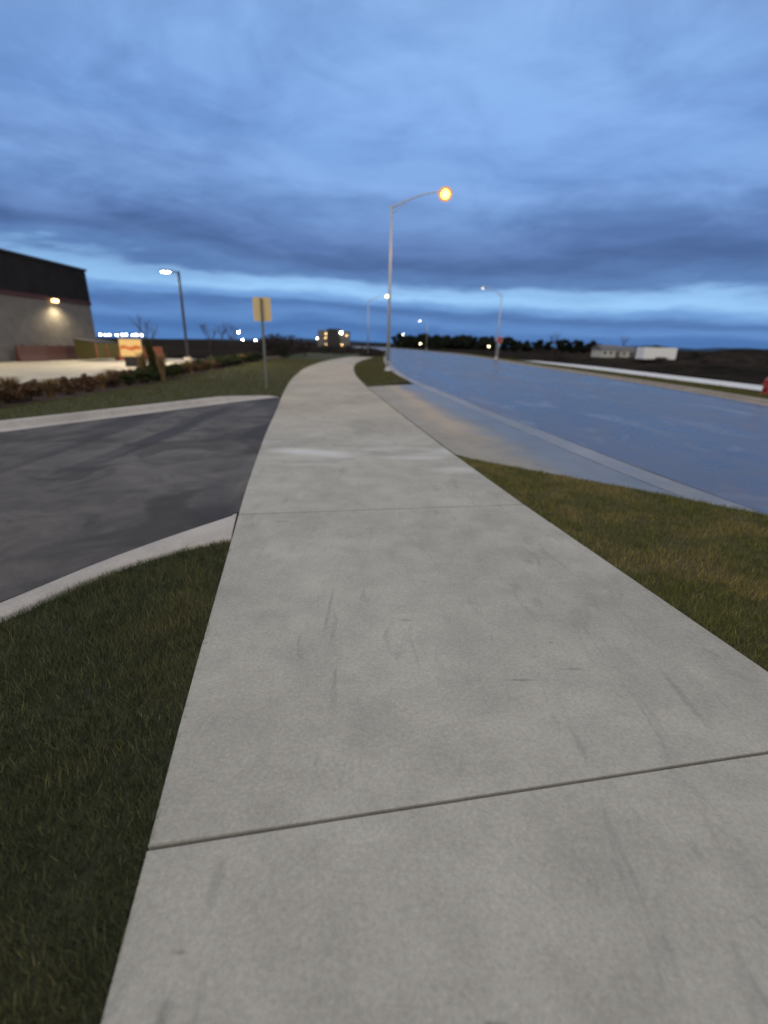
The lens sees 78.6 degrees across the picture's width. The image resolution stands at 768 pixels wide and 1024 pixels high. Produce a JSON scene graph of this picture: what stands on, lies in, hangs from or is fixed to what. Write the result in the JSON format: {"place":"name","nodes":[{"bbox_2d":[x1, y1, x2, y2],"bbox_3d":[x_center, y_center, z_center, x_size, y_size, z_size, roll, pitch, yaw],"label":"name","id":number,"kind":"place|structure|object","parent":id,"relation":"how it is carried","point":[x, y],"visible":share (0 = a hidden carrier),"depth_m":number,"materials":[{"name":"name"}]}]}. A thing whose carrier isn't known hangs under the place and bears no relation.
{"place":"outdoors","nodes":[
{"label":"outdoors","id":0,"kind":"place"},
{"bbox_2d":[0,375,21,391],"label":"ornamental grass","id":1,"kind":"object","parent":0,"point":[10,383],"depth_m":12.85,"materials":[{"name":"plant"}]},
{"bbox_2d":[18,379,43,391],"bbox_3d":[-10.418,-3.661,13.841,0.735,0.519,0.836,-13,24,-34],"label":"shrub","id":2,"kind":"object","parent":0,"point":[33,381],"visible":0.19,"depth_m":13.78,"materials":[{"name":"brown plant"}]},
{"bbox_2d":[36,378,60,397],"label":"ornamental grass","id":3,"kind":"object","parent":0,"point":[50,392],"depth_m":13.38,"materials":[{"name":"plant"}]},
{"bbox_2d":[90,373,110,388],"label":"ornamental grass","id":4,"kind":"object","parent":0,"point":[102,377],"depth_m":15.80,"materials":[{"name":"plant"}]},
{"bbox_2d":[0,358,202,389],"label":"parking lot","id":5,"kind":"structure","parent":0,"point":[39,370],"depth_m":26.00,"materials":[{"name":"concrete"}]},
{"bbox_2d":[14,345,48,361],"bbox_3d":[-24.060,-10.848,32.003,0.560,1.060,1.900,8,21,19],"label":"plastic barrier","id":6,"kind":"object","parent":5,"relation":"on","point":[30,353],"visible":0.99,"depth_m":31.83,"materials":[{"name":"red plastic"}]},
{"bbox_2d":[45,345,70,360],"bbox_3d":[-23.943,-11.589,34.073,0.560,1.060,1.900,8,21,19],"label":"plastic barrier","id":7,"kind":"object","parent":5,"relation":"on","point":[59,352],"visible":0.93,"depth_m":34.14,"materials":[{"name":"red plastic"}]},
{"bbox_2d":[66,345,82,359],"bbox_3d":[-23.627,-12.292,36.049,0.560,1.060,1.900,8,21,19],"label":"plastic barrier","id":8,"kind":"object","parent":5,"relation":"on","point":[72,352],"visible":0.29,"depth_m":35.61,"materials":[{"name":"red plastic"}]},
{"bbox_2d":[73,339,120,358],"bbox_3d":[-21.404,-12.218,35.095,1.910,1.360,2.360,6,20,13],"label":"dumpster","id":9,"kind":"object","parent":5,"relation":"on","point":[94,349],"visible":0.92,"depth_m":34.27,"materials":[{"name":"green metal"}]},
{"bbox_2d":[118,338,143,366],"bbox_3d":[-15.349,-9.694,28.561,1.320,1.630,0.224,-1,20,-8],"label":"lit sign","id":10,"kind":"object","parent":5,"relation":"on","point":[130,349],"visible":0.79,"depth_m":28.42,"materials":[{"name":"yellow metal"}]},
{"bbox_2d":[129,316,158,341],"bbox_3d":[-13.939,-9.996,27.481,1.726,3.192,1.690,9,21,20],"label":"bare tree","id":11,"kind":"object","parent":5,"relation":"on","point":[146,328],"visible":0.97,"depth_m":27.35,"materials":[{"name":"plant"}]},
{"bbox_2d":[143,346,163,359],"bbox_3d":[-19.008,-13.101,38.590,0.560,1.060,1.900,8,21,19],"label":"plastic barrier","id":12,"kind":"object","parent":5,"relation":"on","point":[156,349],"visible":0.41,"depth_m":38.84,"materials":[{"name":"red plastic"}]},
{"bbox_2d":[160,269,191,362],"bbox_3d":[-13.396,-12.433,30.390,1.330,5.830,0.468,1,20,0],"label":"parking lot lamp","id":13,"kind":"object","parent":5,"relation":"on","point":[188,359],"visible":0.91,"depth_m":30.16,"materials":[{"name":"grey metal"}]},
{"bbox_2d":[102,368,120,376],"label":"ornamental grass","id":14,"kind":"object","parent":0,"point":[106,372],"depth_m":17.37,"materials":[{"name":"plant"}]},
{"bbox_2d":[0,536,231,1023],"bbox_3d":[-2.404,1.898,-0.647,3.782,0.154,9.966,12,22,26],"label":"lawn grass","id":15,"kind":"structure","parent":0,"point":[132,573],"depth_m":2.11,"materials":[{"name":"green plant"}]},
{"bbox_2d":[0,513,236,621],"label":"kerb","id":16,"kind":"structure","parent":15,"relation":"on","point":[204,535],"depth_m":3.72,"materials":[{"name":"concrete"}]},
{"bbox_2d":[0,396,281,602],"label":"driveway","id":17,"kind":"structure","parent":0,"point":[76,496],"depth_m":5.77,"materials":[{"name":"grey asphalt"}]},
{"bbox_2d":[0,395,275,431],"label":"kerb","id":18,"kind":"structure","parent":17,"relation":"on","point":[33,422],"depth_m":10.68,"materials":[{"name":"concrete"}]},
{"bbox_2d":[136,352,147,370],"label":"ornamental grass","id":19,"kind":"object","parent":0,"point":[142,363],"depth_m":19.42,"materials":[{"name":"plant"}]},
{"bbox_2d":[0,353,365,420],"bbox_3d":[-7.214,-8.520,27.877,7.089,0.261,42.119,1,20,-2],"label":"lawn grass","id":20,"kind":"structure","parent":0,"point":[254,392],"depth_m":16.83,"materials":[{"name":"green plant"}]},
{"bbox_2d":[0,356,283,407],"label":"mulch bed","id":21,"kind":"object","parent":20,"relation":"on","point":[76,393],"visible":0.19,"depth_m":15.44,"materials":[{"name":"soil"}]},
{"bbox_2d":[0,384,7,394],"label":"shrub","id":22,"kind":"object","parent":21,"relation":"on","point":[3,390],"visible":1,"depth_m":11.36,"materials":[{"name":"brown plant"}]},
{"bbox_2d":[0,385,24,402],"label":"shrub","id":23,"kind":"object","parent":21,"relation":"on","point":[10,396],"visible":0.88,"depth_m":12.07,"materials":[{"name":"brown plant"}]},
{"bbox_2d":[12,381,47,399],"bbox_3d":[-9.691,-3.257,12.719,0.892,0.554,0.784,2,20,2],"label":"shrub","id":24,"kind":"object","parent":21,"relation":"on","point":[27,389],"visible":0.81,"depth_m":12.76,"materials":[{"name":"brown plant"}]},
{"bbox_2d":[54,376,79,389],"bbox_3d":[-10.245,-4.161,15.252,0.724,0.511,0.824,-17,26,-41],"label":"shrub","id":25,"kind":"object","parent":21,"relation":"on","point":[65,378],"visible":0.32,"depth_m":15.14,"materials":[{"name":"brown plant"}]},
{"bbox_2d":[54,380,81,393],"bbox_3d":[-9.607,-3.765,14.240,0.763,0.473,0.671,-15,26,-39],"label":"shrub","id":26,"kind":"object","parent":21,"relation":"on","point":[68,387],"visible":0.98,"depth_m":14.18,"materials":[{"name":"brown plant"}]},
{"bbox_2d":[71,373,94,383],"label":"shrub","id":27,"kind":"object","parent":21,"relation":"on","point":[83,375],"visible":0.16,"depth_m":15.92,"materials":[{"name":"brown plant"}]},
{"bbox_2d":[74,377,101,391],"bbox_3d":[-9.535,-4.085,15.100,0.808,0.501,0.710,-12,24,-33],"label":"shrub","id":28,"kind":"object","parent":21,"relation":"on","point":[87,384],"visible":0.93,"depth_m":15.03,"materials":[{"name":"brown plant"}]},
{"bbox_2d":[106,374,121,386],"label":"shrub","id":29,"kind":"object","parent":21,"relation":"on","point":[114,380],"visible":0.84,"depth_m":16.48,"materials":[{"name":"brown plant"}]},
{"bbox_2d":[116,373,136,385],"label":"shrub","id":30,"kind":"object","parent":21,"relation":"on","point":[127,379],"visible":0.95,"depth_m":17.16,"materials":[{"name":"green plant"}]},
{"bbox_2d":[130,371,151,383],"bbox_3d":[-9.491,-5.189,18.104,0.924,0.557,0.715,-3,20,-12],"label":"shrub","id":31,"kind":"object","parent":21,"relation":"on","point":[137,374],"visible":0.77,"depth_m":18.01,"materials":[{"name":"green plant"}]},
{"bbox_2d":[135,367,159,381],"bbox_3d":[-9.418,-5.476,18.822,1.035,0.624,0.800,17,25,37],"label":"shrub","id":32,"kind":"object","parent":21,"relation":"on","point":[155,373],"visible":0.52,"depth_m":18.75,"materials":[{"name":"green plant"}]},
{"bbox_2d":[143,338,160,380],"bbox_3d":[-9.587,-6.286,19.414,0.658,1.812,0.561,-11,23,-31],"label":"columnar shrub","id":33,"kind":"object","parent":21,"relation":"on","point":[149,350],"visible":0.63,"depth_m":19.29,"materials":[{"name":"green plant"}]},
{"bbox_2d":[153,352,167,380],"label":"ornamental grass","id":34,"kind":"object","parent":21,"relation":"on","point":[161,365],"depth_m":19.30,"materials":[{"name":"plant"}]},
{"bbox_2d":[165,367,174,376],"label":"shrub","id":35,"kind":"object","parent":21,"relation":"on","point":[168,372],"visible":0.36,"depth_m":20.38,"materials":[{"name":"green plant"}]},
{"bbox_2d":[166,364,183,377],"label":"shrub","id":36,"kind":"object","parent":21,"relation":"on","point":[177,370],"visible":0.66,"depth_m":21.25,"materials":[{"name":"green plant"}]},
{"bbox_2d":[174,364,189,374],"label":"shrub","id":37,"kind":"object","parent":21,"relation":"on","point":[186,368],"visible":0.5,"depth_m":22.92,"materials":[{"name":"green plant"}]},
{"bbox_2d":[191,363,203,372],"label":"shrub","id":38,"kind":"object","parent":21,"relation":"on","point":[195,368],"visible":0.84,"depth_m":24.57,"materials":[{"name":"brown plant"}]},
{"bbox_2d":[192,361,207,371],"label":"shrub","id":39,"kind":"object","parent":21,"relation":"on","point":[203,365],"visible":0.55,"depth_m":25.48,"materials":[{"name":"green plant"}]},
{"bbox_2d":[212,360,221,368],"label":"shrub","id":40,"kind":"object","parent":21,"relation":"on","point":[215,364],"visible":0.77,"depth_m":28.19,"materials":[{"name":"brown plant"}]},
{"bbox_2d":[211,357,227,367],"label":"shrub","id":41,"kind":"object","parent":21,"relation":"on","point":[216,359],"visible":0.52,"depth_m":29.18,"materials":[{"name":"green plant"}]},
{"bbox_2d":[223,355,236,365],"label":"shrub","id":42,"kind":"object","parent":21,"relation":"on","point":[230,358],"visible":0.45,"depth_m":31.99,"materials":[{"name":"green plant"}]},
{"bbox_2d":[258,333,303,355],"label":"bush","id":43,"kind":"object","parent":21,"relation":"on","point":[289,343],"visible":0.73,"depth_m":54.35,"materials":[{"name":"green plant"}]},
{"bbox_2d":[252,297,271,388],"bbox_3d":[-4.325,-5.995,16.894,0.630,3.190,0.104,1,20,0],"label":"road sign","id":44,"kind":"object","parent":20,"relation":"on","point":[262,309],"visible":0.9,"depth_m":16.57,"materials":[{"name":"metal"}]},
{"bbox_2d":[273,339,289,358],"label":"bush","id":45,"kind":"object","parent":20,"relation":"on","point":[280,344],"visible":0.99,"depth_m":47.18,"materials":[{"name":"green plant"}]},
{"bbox_2d":[284,337,317,355],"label":"bush","id":46,"kind":"object","parent":20,"relation":"on","point":[305,348],"visible":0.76,"depth_m":56.77,"materials":[{"name":"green plant"}]},
{"bbox_2d":[318,344,335,353],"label":"bush","id":47,"kind":"object","parent":20,"relation":"on","point":[326,348],"visible":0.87,"depth_m":73.63,"materials":[{"name":"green plant"}]},
{"bbox_2d":[182,361,193,373],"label":"ornamental grass","id":48,"kind":"object","parent":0,"point":[189,365],"depth_m":23.68,"materials":[{"name":"plant"}]},
{"bbox_2d":[196,338,392,343],"bbox_3d":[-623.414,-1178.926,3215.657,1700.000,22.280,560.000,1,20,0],"label":"hills","id":49,"kind":"structure","parent":0,"point":[313,340],"depth_m":3068.97,"materials":[{"name":"black"}]},
{"bbox_2d":[354,351,408,386],"bbox_3d":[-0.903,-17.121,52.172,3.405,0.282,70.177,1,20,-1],"label":"lawn grass","id":50,"kind":"structure","parent":0,"point":[379,380],"depth_m":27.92,"materials":[{"name":"green plant"}]},
{"bbox_2d":[372,349,386,356],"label":"bush","id":51,"kind":"object","parent":50,"relation":"on","point":[377,353],"visible":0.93,"depth_m":62.61,"materials":[{"name":"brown plant"}]},
{"bbox_2d":[385,189,451,370],"bbox_3d":[1.984,-13.816,28.599,3.680,10.300,0.800,1,20,0],"label":"street lamp","id":52,"kind":"object","parent":50,"relation":"on","point":[445,193],"visible":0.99,"depth_m":28.17,"materials":[{"name":"metal"}]},
{"bbox_2d":[0,0,767,348],"label":"sky","id":53,"kind":"structure","parent":0,"point":[603,163],"materials":[{"name":"blue"}]},
{"bbox_2d":[96,337,767,539],"bbox_3d":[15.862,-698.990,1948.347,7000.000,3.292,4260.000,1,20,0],"label":"ground","id":54,"kind":"structure","parent":0,"point":[726,367],"depth_m":76.28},
{"bbox_2d":[0,248,95,361],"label":"store building","id":55,"kind":"structure","parent":54,"relation":"on","point":[43,302],"depth_m":33.90,"materials":[{"name":"beige paint"}]},
{"bbox_2d":[200,321,216,354],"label":"bare tree","id":56,"kind":"object","parent":54,"relation":"on","point":[202,327],"visible":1,"depth_m":43.27,"materials":[{"name":"brown plant"}]},
{"bbox_2d":[218,319,237,354],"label":"bare tree","id":57,"kind":"object","parent":54,"relation":"on","point":[235,331],"visible":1,"depth_m":58.17,"materials":[{"name":"brown plant"}]},
{"bbox_2d":[249,340,292,354],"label":"bush","id":58,"kind":"object","parent":54,"relation":"on","point":[256,346],"visible":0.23,"depth_m":65.92,"materials":[{"name":"brown plant"}]},
{"bbox_2d":[257,334,293,355],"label":"bush","id":59,"kind":"object","parent":54,"relation":"on","point":[266,347],"visible":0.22,"depth_m":60.22,"materials":[{"name":"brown plant"}]},
{"bbox_2d":[318,328,349,346],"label":"office block","id":60,"kind":"structure","parent":54,"relation":"on","point":[333,337],"depth_m":184.34,"materials":[{"name":"brown"}]},
{"bbox_2d":[330,344,357,354],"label":"bush","id":61,"kind":"object","parent":54,"relation":"on","point":[341,350],"visible":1,"depth_m":67.65,"materials":[{"name":"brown plant"}]},
{"bbox_2d":[358,346,374,356],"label":"bush","id":62,"kind":"object","parent":54,"relation":"on","point":[365,350],"visible":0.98,"depth_m":63.94,"materials":[{"name":"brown plant"}]},
{"bbox_2d":[367,295,387,353],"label":"street lamp","id":63,"kind":"object","parent":54,"relation":"on","point":[368,321],"visible":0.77,"depth_m":81.54,"materials":[{"name":"metal"}]},
{"bbox_2d":[391,333,404,347],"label":"tree","id":64,"kind":"object","parent":54,"relation":"on","point":[399,337],"visible":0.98,"depth_m":213.81,"materials":[{"name":"green plant"}]},
{"bbox_2d":[405,335,418,347],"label":"tree","id":65,"kind":"object","parent":54,"relation":"on","point":[413,340],"visible":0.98,"depth_m":214.07,"materials":[{"name":"green plant"}]},
{"bbox_2d":[417,333,430,348],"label":"tree","id":66,"kind":"object","parent":54,"relation":"on","point":[421,341],"visible":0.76,"depth_m":216.37,"materials":[{"name":"green plant"}]},
{"bbox_2d":[423,336,437,348],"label":"tree","id":67,"kind":"object","parent":54,"relation":"on","point":[431,344],"visible":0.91,"depth_m":214.98,"materials":[{"name":"green plant"}]},
{"bbox_2d":[432,334,442,348],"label":"tree","id":68,"kind":"object","parent":54,"relation":"on","point":[435,337],"visible":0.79,"depth_m":213.84,"materials":[{"name":"green plant"}]},
{"bbox_2d":[437,336,452,348],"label":"tree","id":69,"kind":"object","parent":54,"relation":"on","point":[445,341],"visible":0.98,"depth_m":213.19,"materials":[{"name":"green plant"}]},
{"bbox_2d":[448,336,457,348],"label":"tree","id":70,"kind":"object","parent":54,"relation":"on","point":[453,343],"visible":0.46,"depth_m":217.13,"materials":[{"name":"green plant"}]},
{"bbox_2d":[455,334,463,348],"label":"tree","id":71,"kind":"object","parent":54,"relation":"on","point":[458,339],"visible":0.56,"depth_m":218.16,"materials":[{"name":"green plant"}]},
{"bbox_2d":[457,335,470,348],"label":"tree","id":72,"kind":"object","parent":54,"relation":"on","point":[466,342],"visible":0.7,"depth_m":214.90,"materials":[{"name":"green plant"}]},
{"bbox_2d":[457,335,472,348],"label":"tree","id":73,"kind":"object","parent":54,"relation":"on","point":[465,338],"visible":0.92,"depth_m":215.17,"materials":[{"name":"green plant"}]},
{"bbox_2d":[472,336,485,349],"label":"tree","id":74,"kind":"object","parent":54,"relation":"on","point":[478,345],"visible":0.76,"depth_m":215.95,"materials":[{"name":"green plant"}]},
{"bbox_2d":[483,336,497,349],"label":"tree","id":75,"kind":"object","parent":54,"relation":"on","point":[490,342],"visible":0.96,"depth_m":212.72,"materials":[{"name":"green plant"}]},
{"bbox_2d":[500,336,516,350],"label":"tree","id":76,"kind":"object","parent":54,"relation":"on","point":[506,342],"visible":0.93,"depth_m":186.71,"materials":[{"name":"green plant"}]},
{"bbox_2d":[510,340,523,350],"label":"tree","id":77,"kind":"object","parent":54,"relation":"on","point":[517,346],"visible":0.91,"depth_m":186.77,"materials":[{"name":"green plant"}]},
{"bbox_2d":[520,340,532,351],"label":"tree","id":78,"kind":"object","parent":54,"relation":"on","point":[526,345],"visible":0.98,"depth_m":186.37,"materials":[{"name":"green plant"}]},
{"bbox_2d":[531,339,543,351],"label":"tree","id":79,"kind":"object","parent":54,"relation":"on","point":[538,344],"visible":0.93,"depth_m":186.56,"materials":[{"name":"green plant"}]},
{"bbox_2d":[541,341,555,350],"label":"tree","id":80,"kind":"object","parent":54,"relation":"on","point":[547,346],"visible":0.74,"depth_m":187.52,"materials":[{"name":"green plant"}]},
{"bbox_2d":[549,353,568,358],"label":"tree","id":81,"kind":"object","parent":54,"relation":"on","point":[557,355],"visible":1,"depth_m":69.63,"materials":[{"name":"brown plant"}]},
{"bbox_2d":[554,339,573,352],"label":"tree","id":82,"kind":"object","parent":54,"relation":"on","point":[562,346],"visible":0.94,"depth_m":177.62,"materials":[{"name":"green plant"}]},
{"bbox_2d":[568,340,584,352],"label":"tree","id":83,"kind":"object","parent":54,"relation":"on","point":[579,346],"visible":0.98,"depth_m":176.85,"materials":[{"name":"green plant"}]},
{"bbox_2d":[580,340,602,352],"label":"tree","id":84,"kind":"object","parent":54,"relation":"on","point":[591,344],"visible":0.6,"depth_m":176.95,"materials":[{"name":"green plant"}]},
{"bbox_2d":[590,345,620,357],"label":"house","id":85,"kind":"structure","parent":54,"relation":"on","point":[610,351],"depth_m":102.20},
{"bbox_2d":[619,346,635,356],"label":"house","id":86,"kind":"structure","parent":54,"relation":"on","point":[627,351],"depth_m":103.84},
{"bbox_2d":[635,347,677,361],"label":"trailer","id":87,"kind":"object","parent":54,"relation":"on","point":[645,353],"visible":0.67,"depth_m":74.50,"materials":[{"name":"white metal"}]},
{"bbox_2d":[650,357,668,362],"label":"tree","id":88,"kind":"object","parent":54,"relation":"on","point":[659,359],"visible":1,"depth_m":66.85,"materials":[{"name":"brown plant"}]},
{"bbox_2d":[686,351,705,356],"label":"tree","id":89,"kind":"object","parent":54,"relation":"on","point":[694,354],"visible":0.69,"depth_m":109.61,"materials":[{"name":"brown plant"}]},
{"bbox_2d":[101,357,767,1023],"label":"sidewalk","id":90,"kind":"structure","parent":0,"point":[459,741],"depth_m":1.93,"materials":[{"name":"concrete"}]},
{"bbox_2d":[368,384,683,497],"bbox_3d":[1.466,-3.074,13.771,2.828,0.115,18.572,-1,20,-7],"label":"driveway apron","id":91,"kind":"object","parent":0,"point":[456,428],"visible":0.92,"depth_m":9.15,"materials":[{"name":"concrete"}]},
{"bbox_2d":[370,389,456,455],"bbox_3d":[0.229,-2.994,13.371,0.117,0.001,12.972,-2,20,-8],"label":"apron seam","id":92,"kind":"object","parent":91,"relation":"on","point":[417,426],"visible":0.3,"depth_m":10.00,"materials":[{"name":"grey concrete"}]},
{"bbox_2d":[351,346,767,513],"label":"road","id":93,"kind":"structure","parent":0,"point":[716,446],"depth_m":13.35,"materials":[{"name":"grey asphalt"}]},
{"bbox_2d":[359,346,767,405],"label":"gutter","id":94,"kind":"object","parent":93,"relation":"on","point":[648,384],"visible":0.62,"depth_m":23.71,"materials":[{"name":"grey concrete"}]},
{"bbox_2d":[480,287,501,359],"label":"street lamp","id":95,"kind":"object","parent":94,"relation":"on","point":[495,358],"visible":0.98,"depth_m":61.18,"materials":[{"name":"metal"}]},
{"bbox_2d":[360,346,767,403],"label":"road kerb","id":96,"kind":"structure","parent":93,"relation":"on","point":[749,398],"depth_m":25.26,"materials":[{"name":"grey concrete"}]},
{"bbox_2d":[496,336,501,358],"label":"stop sign","id":97,"kind":"object","parent":96,"relation":"on","point":[499,339],"visible":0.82,"depth_m":63.74,"materials":[{"name":"metal"}]},
{"bbox_2d":[390,361,750,508],"bbox_3d":[2.724,-6.665,24.049,2.133,0.001,70.323,-1,20,-5],"label":"road seam","id":98,"kind":"object","parent":93,"relation":"on","point":[596,451],"visible":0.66,"depth_m":7.95,"materials":[{"name":"grey concrete"}]},
{"bbox_2d":[385,355,763,513],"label":"gutter","id":99,"kind":"object","parent":93,"relation":"on","point":[674,487],"visible":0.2,"depth_m":8.11,"materials":[{"name":"concrete"}]},
{"bbox_2d":[446,352,767,398],"bbox_3d":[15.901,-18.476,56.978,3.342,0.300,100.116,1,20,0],"label":"lawn grass","id":100,"kind":"structure","parent":0,"point":[740,391],"depth_m":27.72,"materials":[{"name":"green plant"}]},
{"bbox_2d":[760,378,767,393],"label":"fire hydrant","id":101,"kind":"object","parent":100,"relation":"on","point":[765,387],"visible":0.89,"depth_m":19.89,"materials":[{"name":"red metal"}]},
{"bbox_2d":[457,456,767,671],"bbox_3d":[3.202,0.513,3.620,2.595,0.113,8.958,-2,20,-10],"label":"lawn grass","id":102,"kind":"structure","parent":0,"point":[682,581],"depth_m":4.41,"materials":[{"name":"green plant"}]},
{"bbox_2d":[530,361,762,390],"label":"sidewalk","id":103,"kind":"structure","parent":0,"point":[734,384],"depth_m":30.30,"materials":[{"name":"concrete"}]},
{"bbox_2d":[634,345,767,350],"bbox_3d":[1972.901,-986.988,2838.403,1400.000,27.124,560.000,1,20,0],"label":"hills","id":104,"kind":"structure","parent":0,"point":[691,349],"depth_m":2745.70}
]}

